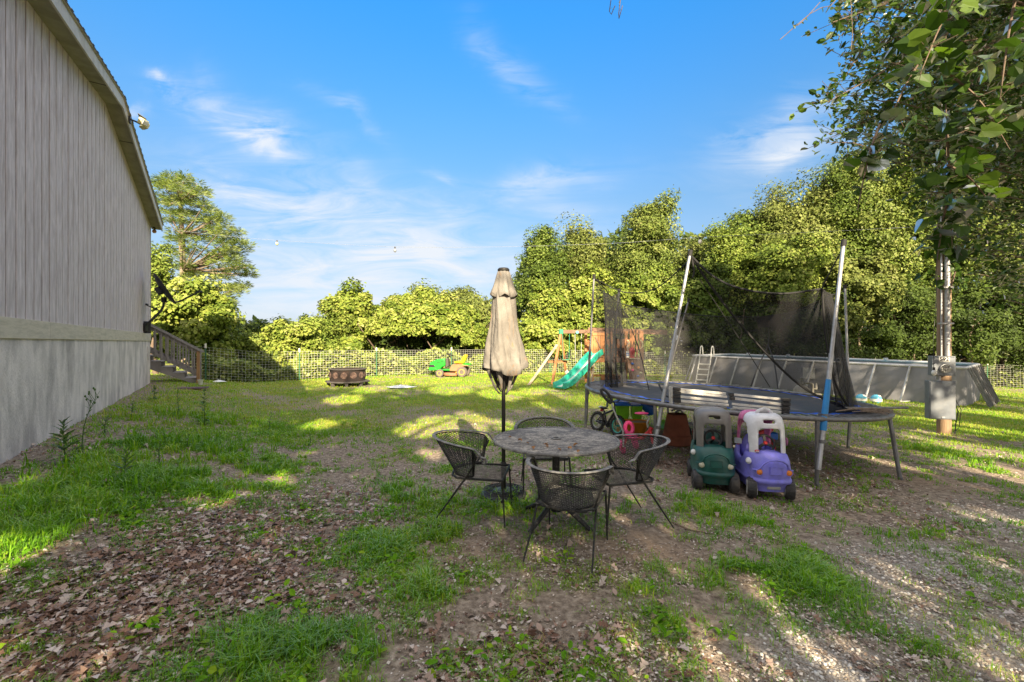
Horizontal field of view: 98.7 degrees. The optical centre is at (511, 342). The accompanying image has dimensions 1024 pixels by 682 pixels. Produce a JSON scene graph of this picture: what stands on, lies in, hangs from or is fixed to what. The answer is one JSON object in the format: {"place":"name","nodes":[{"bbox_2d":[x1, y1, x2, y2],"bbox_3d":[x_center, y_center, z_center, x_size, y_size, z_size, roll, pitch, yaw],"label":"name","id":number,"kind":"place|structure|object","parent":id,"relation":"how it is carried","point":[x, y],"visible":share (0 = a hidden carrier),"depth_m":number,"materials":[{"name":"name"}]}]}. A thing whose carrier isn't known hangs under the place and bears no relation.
{"place":"outdoors","nodes":[
{"label":"outdoors","id":0,"kind":"place"},
{"bbox_2d":[0,344,1023,681],"bbox_3d":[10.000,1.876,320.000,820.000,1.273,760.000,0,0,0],"label":"ground","id":1,"kind":"structure","parent":0,"point":[470,602],"depth_m":3.64,"materials":[{"name":"soil"}]},
{"bbox_2d":[39,416,88,464],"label":"tall weed","id":2,"kind":"object","parent":1,"relation":"on","point":[65,436],"visible":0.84,"depth_m":4.67,"materials":[{"name":"green plant"}]},
{"bbox_2d":[0,0,163,464],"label":"house","id":3,"kind":"structure","parent":1,"relation":"on","point":[80,216],"depth_m":6.23,"materials":[{"name":"paint"}]},
{"bbox_2d":[128,113,149,129],"bbox_3d":[-7.716,-4.584,9.112,0.328,0.235,0.374,0,0,-33],"label":"flood light","id":4,"kind":"object","parent":3,"relation":"attached to","point":[142,121],"visible":1,"depth_m":9.06,"materials":[{"name":"white plastic"}]},
{"bbox_2d":[143,273,201,332],"bbox_3d":[-9.813,-1.105,12.492,2.489,1.707,0.520,0,0,12],"label":"satellite dish","id":5,"kind":"object","parent":3,"relation":"attached to","point":[161,289],"visible":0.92,"depth_m":12.40,"materials":[{"name":"grey metal"}]},
{"bbox_2d":[162,227,936,374],"bbox_3d":[-1.502,-1.506,11.402,20.065,4.230,1.007,0,0,17],"label":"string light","id":6,"kind":"object","parent":3,"relation":"hanging from","point":[933,371],"visible":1,"depth_m":9.88,"materials":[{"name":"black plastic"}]},
{"bbox_2d":[74,387,99,453],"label":"tall weed","id":7,"kind":"object","parent":1,"relation":"on","point":[94,389],"visible":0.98,"depth_m":5.03,"materials":[{"name":"green plant"}]},
{"bbox_2d":[100,415,113,434],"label":"tall weed","id":8,"kind":"object","parent":1,"relation":"on","point":[105,420],"visible":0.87,"depth_m":6.06,"materials":[{"name":"green plant"}]},
{"bbox_2d":[114,447,138,472],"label":"tall weed","id":9,"kind":"object","parent":1,"relation":"on","point":[124,460],"visible":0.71,"depth_m":4.24,"materials":[{"name":"green plant"}]},
{"bbox_2d":[154,439,166,465],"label":"tall weed","id":10,"kind":"object","parent":1,"relation":"on","point":[159,447],"visible":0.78,"depth_m":4.80,"materials":[{"name":"green plant"}]},
{"bbox_2d":[0,402,330,525],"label":"tall grass","id":11,"kind":"structure","parent":1,"relation":"on","point":[211,447],"depth_m":5.57,"materials":[{"name":"green plant"}]},
{"bbox_2d":[150,241,180,373],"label":"leafy tree","id":12,"kind":"object","parent":1,"relation":"on","point":[162,265],"visible":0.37,"depth_m":21.82,"materials":[{"name":"green plant"}]},
{"bbox_2d":[150,324,203,383],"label":"wooden steps","id":13,"kind":"structure","parent":1,"relation":"on","point":[159,366],"depth_m":14.19,"materials":[{"name":"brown wood"}]},
{"bbox_2d":[175,386,209,388],"bbox_3d":[-9.245,1.306,12.536,1.000,0.026,0.500,0,0,-29],"label":"doormat","id":14,"kind":"object","parent":1,"relation":"on","point":[202,387],"visible":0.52,"depth_m":12.58,"materials":[{"name":"grey"}]},
{"bbox_2d":[151,272,245,375],"bbox_3d":[-14.095,-0.753,19.423,4.124,4.820,3.346,0,0,14],"label":"vine shrub","id":15,"kind":"object","parent":1,"relation":"on","point":[207,314],"visible":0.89,"depth_m":18.80,"materials":[{"name":"green plant"}]},
{"bbox_2d":[195,387,211,425],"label":"tall weed","id":16,"kind":"object","parent":1,"relation":"on","point":[203,402],"visible":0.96,"depth_m":7.53,"materials":[{"name":"green plant"}]},
{"bbox_2d":[150,168,259,366],"bbox_3d":[-18.966,-4.546,27.244,9.391,12.505,5.606,0,0,40],"label":"pine tree","id":17,"kind":"object","parent":1,"relation":"on","point":[180,198],"visible":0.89,"depth_m":26.30,"materials":[{"name":"green plant"}]},
{"bbox_2d":[178,312,245,365],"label":"vine shrub","id":18,"kind":"object","parent":1,"relation":"on","point":[235,332],"visible":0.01,"depth_m":21.94,"materials":[{"name":"green plant"}]},
{"bbox_2d":[235,331,281,368],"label":"vine shrub","id":19,"kind":"object","parent":1,"relation":"on","point":[253,341],"visible":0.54,"depth_m":20.80,"materials":[{"name":"green plant"}]},
{"bbox_2d":[270,315,290,323],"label":"leafy tree","id":20,"kind":"object","parent":1,"relation":"on","point":[279,317],"depth_m":37.70,"materials":[{"name":"green plant"}]},
{"bbox_2d":[249,319,323,369],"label":"vine shrub","id":21,"kind":"object","parent":1,"relation":"on","point":[292,334],"visible":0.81,"depth_m":21.40,"materials":[{"name":"green plant"}]},
{"bbox_2d":[290,300,354,359],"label":"vine shrub","id":22,"kind":"object","parent":1,"relation":"on","point":[326,325],"visible":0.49,"depth_m":22.53,"materials":[{"name":"green plant"}]},
{"bbox_2d":[316,277,374,355],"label":"vine shrub","id":23,"kind":"object","parent":1,"relation":"on","point":[356,303],"visible":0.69,"depth_m":23.79,"materials":[{"name":"green plant"}]},
{"bbox_2d":[325,367,369,386],"bbox_3d":[-6.072,1.293,16.257,1.478,0.655,1.478,0,0,-28],"label":"fire pit","id":24,"kind":"object","parent":1,"relation":"on","point":[347,375],"visible":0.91,"depth_m":15.75,"materials":[{"name":"brown metal"}]},
{"bbox_2d":[388,385,415,387],"bbox_3d":[-3.856,1.511,15.285,1.103,0.090,0.600,0,0,0],"label":"plastic bag","id":25,"kind":"object","parent":1,"relation":"on","point":[400,386],"visible":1,"depth_m":15.19,"materials":[{"name":"white plastic"}]},
{"bbox_2d":[357,286,488,370],"bbox_3d":[-4.669,-0.731,24.660,7.550,4.733,5.318,0,0,0],"label":"shrub","id":26,"kind":"object","parent":1,"relation":"on","point":[421,311],"visible":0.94,"depth_m":23.13,"materials":[{"name":"green plant"}]},
{"bbox_2d":[403,278,443,339],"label":"leafy tree","id":27,"kind":"object","parent":1,"relation":"on","point":[414,290],"visible":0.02,"depth_m":30.55,"materials":[{"name":"green plant"}]},
{"bbox_2d":[374,330,486,372],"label":"thicket","id":28,"kind":"object","parent":1,"relation":"on","point":[414,344],"visible":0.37,"depth_m":24.04,"materials":[{"name":"green plant"}]},
{"bbox_2d":[429,353,470,376],"bbox_3d":[-2.903,1.046,20.602,1.903,1.110,1.030,0,0,4],"label":"riding mower","id":29,"kind":"object","parent":1,"relation":"on","point":[461,368],"visible":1,"depth_m":20.36,"materials":[{"name":"green plastic"}]},
{"bbox_2d":[439,285,492,344],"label":"leafy tree","id":30,"kind":"object","parent":1,"relation":"on","point":[475,300],"visible":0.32,"depth_m":29.01,"materials":[{"name":"green plant"}]},
{"bbox_2d":[432,429,511,527],"bbox_3d":[-0.381,1.222,4.062,0.730,0.743,0.655,2,1,7],"label":"patio chair","id":31,"kind":"object","parent":1,"relation":"on","point":[471,463],"visible":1,"depth_m":3.95,"materials":[{"name":"metal"}]},
{"bbox_2d":[467,315,490,361],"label":"vine shrub","id":32,"kind":"object","parent":1,"relation":"on","point":[475,354],"visible":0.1,"depth_m":25.21,"materials":[{"name":"green plant"}]},
{"bbox_2d":[481,267,528,502],"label":"patio umbrella","id":33,"kind":"object","parent":1,"relation":"on","point":[505,360],"visible":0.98,"depth_m":4.48,"materials":[{"name":"fabric"}]},
{"bbox_2d":[0,410,1022,681],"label":"ground weeds","id":34,"kind":"object","parent":1,"relation":"on","point":[152,620],"visible":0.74,"depth_m":2.66,"materials":[{"name":"green plant"}]},
{"bbox_2d":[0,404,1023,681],"bbox_3d":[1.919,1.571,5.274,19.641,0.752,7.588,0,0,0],"label":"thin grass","id":35,"kind":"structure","parent":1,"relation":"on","point":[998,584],"depth_m":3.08,"materials":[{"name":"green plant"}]},
{"bbox_2d":[0,388,1023,681],"bbox_3d":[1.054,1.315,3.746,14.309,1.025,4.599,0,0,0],"label":"dead leaves","id":36,"kind":"object","parent":1,"relation":"on","point":[89,615],"depth_m":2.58,"materials":[{"name":"brown plant"}]},
{"bbox_2d":[1,631,78,676],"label":"fallen stick","id":37,"kind":"object","parent":36,"relation":"on","point":[38,659],"visible":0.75,"depth_m":2.06,"materials":[{"name":"brown wood"}]},
{"bbox_2d":[180,568,263,596],"bbox_3d":[-1.829,1.521,2.752,0.761,0.089,0.099,0,0,15],"label":"fallen stick","id":38,"kind":"object","parent":36,"relation":"on","point":[216,579],"visible":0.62,"depth_m":2.79,"materials":[{"name":"brown wood"}]},
{"bbox_2d":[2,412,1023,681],"bbox_3d":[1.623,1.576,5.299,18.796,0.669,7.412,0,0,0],"label":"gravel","id":39,"kind":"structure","parent":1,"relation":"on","point":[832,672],"depth_m":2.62,"materials":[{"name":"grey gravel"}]},
{"bbox_2d":[17,420,1021,681],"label":"twigs","id":40,"kind":"object","parent":1,"relation":"on","point":[613,596],"visible":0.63,"depth_m":2.97,"materials":[{"name":"brown wood"}]},
{"bbox_2d":[512,224,575,321],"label":"leafy tree","id":41,"kind":"object","parent":1,"relation":"on","point":[543,264],"visible":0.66,"depth_m":25.68,"materials":[{"name":"green plant"}]},
{"bbox_2d":[514,416,574,499],"bbox_3d":[0.354,1.234,4.806,0.655,0.743,0.730,-1,-1,0],"label":"patio chair","id":42,"kind":"object","parent":1,"relation":"on","point":[544,458],"visible":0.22,"depth_m":4.92,"materials":[{"name":"metal"}]},
{"bbox_2d":[517,279,580,367],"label":"vine shrub","id":43,"kind":"object","parent":1,"relation":"on","point":[540,326],"visible":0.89,"depth_m":23.62,"materials":[{"name":"green plant"}]},
{"bbox_2d":[493,426,619,533],"bbox_3d":[0.395,1.232,3.950,1.125,0.751,1.125,0,0,0],"label":"garden table","id":44,"kind":"object","parent":1,"relation":"on","point":[590,442],"visible":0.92,"depth_m":3.85,"materials":[{"name":"grey stone"}]},
{"bbox_2d":[523,456,614,576],"bbox_3d":[0.414,1.240,3.318,0.655,0.743,0.730,1,1,22],"label":"patio chair","id":45,"kind":"object","parent":1,"relation":"on","point":[597,496],"visible":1,"depth_m":3.16,"materials":[{"name":"metal"}]},
{"bbox_2d":[553,208,614,305],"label":"leafy tree","id":46,"kind":"object","parent":1,"relation":"on","point":[592,249],"visible":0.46,"depth_m":26.08,"materials":[{"name":"green plant"}]},
{"bbox_2d":[150,209,1023,374],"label":"wood","id":47,"kind":"object","parent":1,"relation":"on","point":[255,324],"visible":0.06,"depth_m":33.79,"materials":[{"name":"green plant"}]},
{"bbox_2d":[528,328,666,388],"bbox_3d":[3.458,0.576,16.739,5.770,2.268,3.820,0,0,0],"label":"play set","id":48,"kind":"object","parent":1,"relation":"on","point":[579,370],"visible":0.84,"depth_m":16.54,"materials":[{"name":"brown wood"}]},
{"bbox_2d":[626,342,639,358],"bbox_3d":[4.493,0.314,16.350,0.493,0.626,0.136,0,0,0],"label":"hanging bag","id":49,"kind":"object","parent":48,"relation":"hanging from","point":[631,352],"visible":1,"depth_m":16.31,"materials":[{"name":"white plastic"}]},
{"bbox_2d":[563,260,633,371],"bbox_3d":[4.657,-1.467,25.207,4.398,6.444,3.611,0,0,0],"label":"vine shrub","id":50,"kind":"object","parent":1,"relation":"on","point":[580,287],"visible":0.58,"depth_m":24.36,"materials":[{"name":"green plant"}]},
{"bbox_2d":[175,344,1023,387],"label":"wire fence","id":51,"kind":"object","parent":1,"relation":"on","point":[314,365],"visible":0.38,"depth_m":19.42,"materials":[{"name":"grey metal"}]},
{"bbox_2d":[590,397,624,434],"bbox_3d":[1.687,1.253,7.795,0.741,0.733,0.524,0,0,24],"label":"kids bicycle","id":52,"kind":"object","parent":1,"relation":"on","point":[603,421],"visible":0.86,"depth_m":7.82,"materials":[{"name":"black metal"}]},
{"bbox_2d":[202,345,1023,387],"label":"fence ivy","id":53,"kind":"object","parent":1,"relation":"on","point":[411,365],"visible":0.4,"depth_m":21.14,"materials":[{"name":"green plant"}]},
{"bbox_2d":[601,232,629,317],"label":"leafy tree","id":54,"kind":"object","parent":1,"relation":"on","point":[610,266],"visible":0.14,"depth_m":28.18,"materials":[{"name":"green plant"}]},
{"bbox_2d":[581,434,673,527],"bbox_3d":[1.061,1.234,3.960,0.730,0.743,0.655,1,-1,-16],"label":"patio chair","id":55,"kind":"object","parent":1,"relation":"on","point":[637,476],"visible":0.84,"depth_m":3.90,"materials":[{"name":"metal"}]},
{"bbox_2d":[600,388,658,460],"bbox_3d":[1.768,1.135,6.193,0.710,0.963,0.798,0,0,-32],"label":"stroller","id":56,"kind":"object","parent":1,"relation":"on","point":[627,423],"visible":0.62,"depth_m":6.26,"materials":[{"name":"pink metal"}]},
{"bbox_2d":[616,419,648,433],"bbox_3d":[2.153,1.513,7.853,0.562,0.225,0.371,0,0,10],"label":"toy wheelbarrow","id":57,"kind":"object","parent":1,"relation":"on","point":[640,425],"visible":0.45,"depth_m":7.71,"materials":[{"name":"orange plastic"}]},
{"bbox_2d":[614,400,652,418],"bbox_3d":[2.390,1.370,8.566,0.801,0.528,0.410,0,0,8],"label":"toy play table","id":58,"kind":"object","parent":1,"relation":"on","point":[622,408],"visible":0.54,"depth_m":8.43,"materials":[{"name":"green plastic"}]},
{"bbox_2d":[607,184,684,359],"bbox_3d":[7.862,-3.537,26.428,4.846,10.816,4.542,0,0,0],"label":"leafy tree","id":59,"kind":"object","parent":1,"relation":"on","point":[649,223],"visible":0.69,"depth_m":25.40,"materials":[{"name":"green plant"}]},
{"bbox_2d":[622,261,686,362],"bbox_3d":[8.144,-1.433,25.789,3.917,6.612,3.712,0,0,0],"label":"vine shrub","id":60,"kind":"object","parent":1,"relation":"on","point":[655,345],"visible":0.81,"depth_m":24.92,"materials":[{"name":"green plant"}]},
{"bbox_2d":[662,412,690,446],"bbox_3d":[2.642,1.388,7.060,0.436,0.487,0.436,0,0,-11],"label":"plant pot","id":61,"kind":"object","parent":1,"relation":"on","point":[676,432],"visible":0.96,"depth_m":6.90,"materials":[{"name":"ceramic"}]},
{"bbox_2d":[671,409,692,434],"bbox_3d":[2.878,1.375,7.510,0.595,0.559,0.578,0,0,0],"label":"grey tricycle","id":62,"kind":"object","parent":1,"relation":"on","point":[690,423],"visible":0.12,"depth_m":7.36,"materials":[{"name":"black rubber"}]},
{"bbox_2d":[666,231,711,353],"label":"leafy tree","id":63,"kind":"object","parent":1,"relation":"on","point":[696,247],"visible":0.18,"depth_m":29.38,"materials":[{"name":"green plant"}]},
{"bbox_2d":[671,521,715,534],"bbox_3d":[1.526,1.594,3.755,0.390,0.021,0.148,0,0,35],"label":"fallen stick","id":64,"kind":"object","parent":1,"relation":"on","point":[691,529],"visible":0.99,"depth_m":3.75,"materials":[{"name":"brown wood"}]},
{"bbox_2d":[674,252,738,352],"bbox_3d":[11.244,-1.656,26.110,3.669,7.271,3.552,0,0,0],"label":"vine shrub","id":65,"kind":"object","parent":1,"relation":"on","point":[695,329],"visible":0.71,"depth_m":25.29,"materials":[{"name":"green plant"}]},
{"bbox_2d":[687,406,739,492],"bbox_3d":[2.300,1.196,5.065,0.492,0.876,0.752,0,0,17],"label":"toy car","id":66,"kind":"object","parent":1,"relation":"on","point":[711,460],"visible":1,"depth_m":4.83,"materials":[{"name":"plastic"}]},
{"bbox_2d":[700,213,764,347],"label":"leafy tree","id":67,"kind":"object","parent":1,"relation":"on","point":[729,248],"visible":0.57,"depth_m":26.25,"materials":[{"name":"green plant"}]},
{"bbox_2d":[584,239,902,485],"bbox_3d":[3.423,0.246,7.233,4.404,2.994,4.476,0,0,0],"label":"trampoline","id":68,"kind":"object","parent":1,"relation":"on","point":[824,407],"visible":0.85,"depth_m":6.09,"materials":[{"name":"metal"}]},
{"bbox_2d":[669,386,790,413],"bbox_3d":[2.687,0.739,5.479,1.380,0.343,0.111,0,0,12],"label":"folded canopy frame","id":69,"kind":"object","parent":68,"relation":"on","point":[676,397],"visible":0.87,"depth_m":5.48,"materials":[{"name":"white metal"}]},
{"bbox_2d":[846,406,908,408],"bbox_3d":[4.861,0.874,5.850,1.343,0.104,0.036,0,0,-22],"label":"loose pole","id":70,"kind":"object","parent":68,"relation":"on","point":[903,407],"visible":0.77,"depth_m":5.95,"materials":[{"name":"metal"}]},
{"bbox_2d":[682,294,807,355],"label":"undergrowth","id":71,"kind":"object","parent":1,"relation":"on","point":[734,344],"visible":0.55,"depth_m":25.17,"materials":[{"name":"green plant"}]},
{"bbox_2d":[718,205,774,313],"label":"leafy tree","id":72,"kind":"object","parent":1,"relation":"on","point":[743,222],"visible":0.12,"depth_m":27.58,"materials":[{"name":"green plant"}]},
{"bbox_2d":[734,407,795,499],"bbox_3d":[2.747,1.170,4.855,0.512,0.943,0.752,0,0,8],"label":"toy car","id":73,"kind":"object","parent":1,"relation":"on","point":[761,463],"visible":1,"depth_m":4.63,"materials":[{"name":"plastic"}]},
{"bbox_2d":[758,429,777,449],"bbox_3d":[3.447,1.320,6.062,0.442,0.322,0.175,0,0,0],"label":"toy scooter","id":74,"kind":"object","parent":1,"relation":"on","point":[774,435],"visible":0.4,"depth_m":6.05,"materials":[{"name":"blue plastic"}]},
{"bbox_2d":[747,175,821,352],"bbox_3d":[16.591,-4.076,27.483,4.779,12.485,4.706,0,0,0],"label":"leafy tree","id":75,"kind":"object","parent":1,"relation":"on","point":[772,213],"visible":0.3,"depth_m":26.82,"materials":[{"name":"green plant"}]},
{"bbox_2d":[730,228,840,354],"bbox_3d":[15.386,-2.002,25.274,5.096,8.255,4.568,0,0,0],"label":"vine shrub","id":76,"kind":"object","parent":1,"relation":"on","point":[790,268],"visible":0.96,"depth_m":24.20,"materials":[{"name":"green plant"}]},
{"bbox_2d":[768,167,861,344],"bbox_3d":[18.829,-4.547,27.865,6.080,13.564,5.410,0,0,0],"label":"leafy tree","id":77,"kind":"object","parent":1,"relation":"on","point":[808,213],"visible":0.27,"depth_m":26.71,"materials":[{"name":"green plant"}]},
{"bbox_2d":[756,284,896,358],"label":"undergrowth","id":78,"kind":"object","parent":1,"relation":"on","point":[805,324],"visible":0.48,"depth_m":25.05,"materials":[{"name":"green plant"}]},
{"bbox_2d":[685,353,999,407],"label":"swimming pool","id":79,"kind":"structure","parent":1,"relation":"on","point":[898,380],"depth_m":16.43,"materials":[{"name":"plastic"}]},
{"bbox_2d":[695,346,714,382],"bbox_3d":[8.751,0.994,19.803,1.001,1.690,0.551,0,0,-38],"label":"pool ladder","id":80,"kind":"object","parent":79,"relation":"attached to","point":[699,363],"visible":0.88,"depth_m":19.62,"materials":[{"name":"white plastic"}]},
{"bbox_2d":[789,144,900,317],"bbox_3d":[20.494,-4.841,27.685,6.773,14.275,6.710,0,0,0],"label":"leafy tree","id":81,"kind":"object","parent":1,"relation":"on","point":[846,200],"visible":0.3,"depth_m":26.20,"materials":[{"name":"green plant"}]},
{"bbox_2d":[812,249,907,346],"bbox_3d":[20.337,-1.531,25.988,4.817,7.626,3.641,0,0,0],"label":"vine shrub","id":82,"kind":"object","parent":1,"relation":"on","point":[871,287],"visible":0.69,"depth_m":25.03,"materials":[{"name":"green plant"}]},
{"bbox_2d":[823,136,933,353],"bbox_3d":[22.107,-5.106,27.398,5.905,14.914,5.470,0,0,-18],"label":"leafy tree","id":83,"kind":"object","parent":1,"relation":"on","point":[892,232],"visible":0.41,"depth_m":25.85,"materials":[{"name":"green plant"}]},
{"bbox_2d":[842,269,982,360],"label":"undergrowth","id":84,"kind":"object","parent":1,"relation":"on","point":[899,334],"visible":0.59,"depth_m":24.76,"materials":[{"name":"green plant"}]},
{"bbox_2d":[877,123,968,300],"bbox_3d":[24.781,-5.905,28.041,7.141,16.687,7.222,0,0,0],"label":"leafy tree","id":85,"kind":"object","parent":1,"relation":"on","point":[908,173],"visible":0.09,"depth_m":26.53,"materials":[{"name":"green plant"}]},
{"bbox_2d":[936,59,960,434],"bbox_3d":[8.603,-2.320,8.742,0.478,8.700,0.297,0,0,-21],"label":"utility pole","id":86,"kind":"object","parent":1,"relation":"on","point":[944,323],"visible":0.38,"depth_m":8.69,"materials":[{"name":"grey wood"}]},
{"bbox_2d":[789,0,1023,311],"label":"overhanging branch","id":87,"kind":"object","parent":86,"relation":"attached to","point":[1007,162],"visible":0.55,"depth_m":5.66,"materials":[{"name":"green plant"}]},
{"bbox_2d":[925,376,955,419],"bbox_3d":[8.335,1.075,8.561,0.420,0.830,0.174,0,0,16],"label":"breaker box","id":88,"kind":"object","parent":86,"relation":"attached to","point":[940,399],"visible":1,"depth_m":8.50,"materials":[{"name":"grey metal"}]},
{"bbox_2d":[930,382,955,418],"bbox_3d":[8.316,1.120,8.493,0.400,0.710,0.016,0,0,16],"label":"box door","id":89,"kind":"structure","parent":88,"relation":"in","point":[942,394],"depth_m":8.48,"materials":[{"name":"grey metal"}]},
{"bbox_2d":[928,356,955,375],"bbox_3d":[8.352,0.458,8.517,0.370,0.380,0.255,0,0,16],"label":"electric meter","id":90,"kind":"object","parent":86,"relation":"attached to","point":[944,365],"visible":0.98,"depth_m":8.49,"materials":[{"name":"grey metal"}]},
{"bbox_2d":[913,134,992,293],"bbox_3d":[8.660,-2.532,8.712,1.057,3.532,0.934,0,0,0],"label":"pole vine","id":91,"kind":"object","parent":86,"relation":"attached to","point":[955,266],"visible":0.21,"depth_m":8.67,"materials":[{"name":"green plant"}]},
{"bbox_2d":[888,98,1014,355],"bbox_3d":[25.909,-6.332,26.718,7.246,17.609,6.619,0,0,0],"label":"leafy tree","id":92,"kind":"object","parent":1,"relation":"on","point":[925,277],"visible":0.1,"depth_m":25.83,"materials":[{"name":"green plant"}]},
{"bbox_2d":[884,17,1023,170],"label":"leafy tree","id":93,"kind":"object","parent":1,"relation":"on","point":[1008,138],"visible":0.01,"depth_m":12.17,"materials":[{"name":"green plant"}]},
{"bbox_2d":[912,124,1023,361],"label":"leafy tree","id":94,"kind":"object","parent":1,"relation":"on","point":[965,269],"visible":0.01,"depth_m":25.63,"materials":[{"name":"green plant"}]},
{"bbox_2d":[924,273,1023,373],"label":"undergrowth","id":95,"kind":"object","parent":1,"relation":"on","point":[1001,332],"visible":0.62,"depth_m":23.92,"materials":[{"name":"green plant"}]},
{"bbox_2d":[958,136,1023,370],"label":"leafy tree","id":96,"kind":"object","parent":1,"relation":"on","point":[1000,237],"visible":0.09,"depth_m":24.70,"materials":[{"name":"green plant"}]},
{"bbox_2d":[984,272,1023,371],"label":"undergrowth","id":97,"kind":"object","parent":1,"relation":"on","point":[1019,313],"visible":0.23,"depth_m":24.30,"materials":[{"name":"green plant"}]},
{"bbox_2d":[0,403,1023,681],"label":"grass","id":98,"kind":"structure","parent":0,"point":[304,639],"depth_m":3.19,"materials":[{"name":"green plant"}]},
{"bbox_2d":[67,0,1006,342],"label":"sky","id":99,"kind":"structure","parent":0,"point":[413,127],"materials":[{"name":"blue"}]},
{"bbox_2d":[73,368,1023,462],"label":"lawn grass","id":100,"kind":"structure","parent":0,"point":[1013,404],"depth_m":10.78,"materials":[{"name":"green plant"}]},
{"bbox_2d":[609,0,852,48],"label":"hanging twigs","id":101,"kind":"object","parent":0,"point":[795,25],"visible":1,"depth_m":4.20,"materials":[{"name":"brown plant"}]},
{"bbox_2d":[843,0,1023,278],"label":"hanging vine","id":102,"kind":"object","parent":101,"relation":"hanging from","point":[964,163],"visible":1,"depth_m":3.35,"materials":[{"name":"green plant"}]},
{"bbox_2d":[793,377,821,398],"bbox_3d":[9.608,1.504,14.300,0.892,0.730,0.480,0,0,0],"label":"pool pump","id":103,"kind":"object","parent":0,"point":[797,388],"visible":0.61,"depth_m":14.26,"materials":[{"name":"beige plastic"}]},
{"bbox_2d":[855,394,866,401],"bbox_3d":[11.104,1.794,14.000,0.316,0.300,0.316,0,0,-35],"label":"pool float","id":104,"kind":"object","parent":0,"point":[861,397],"visible":0.87,"depth_m":13.90,"materials":[{"name":"blue plastic"}]},
{"bbox_2d":[870,394,881,402],"bbox_3d":[11.582,1.812,14.000,0.316,0.300,0.316,0,0,43],"label":"pool float","id":105,"kind":"object","parent":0,"point":[876,398],"visible":0.89,"depth_m":13.91,"materials":[{"name":"blue plastic"}]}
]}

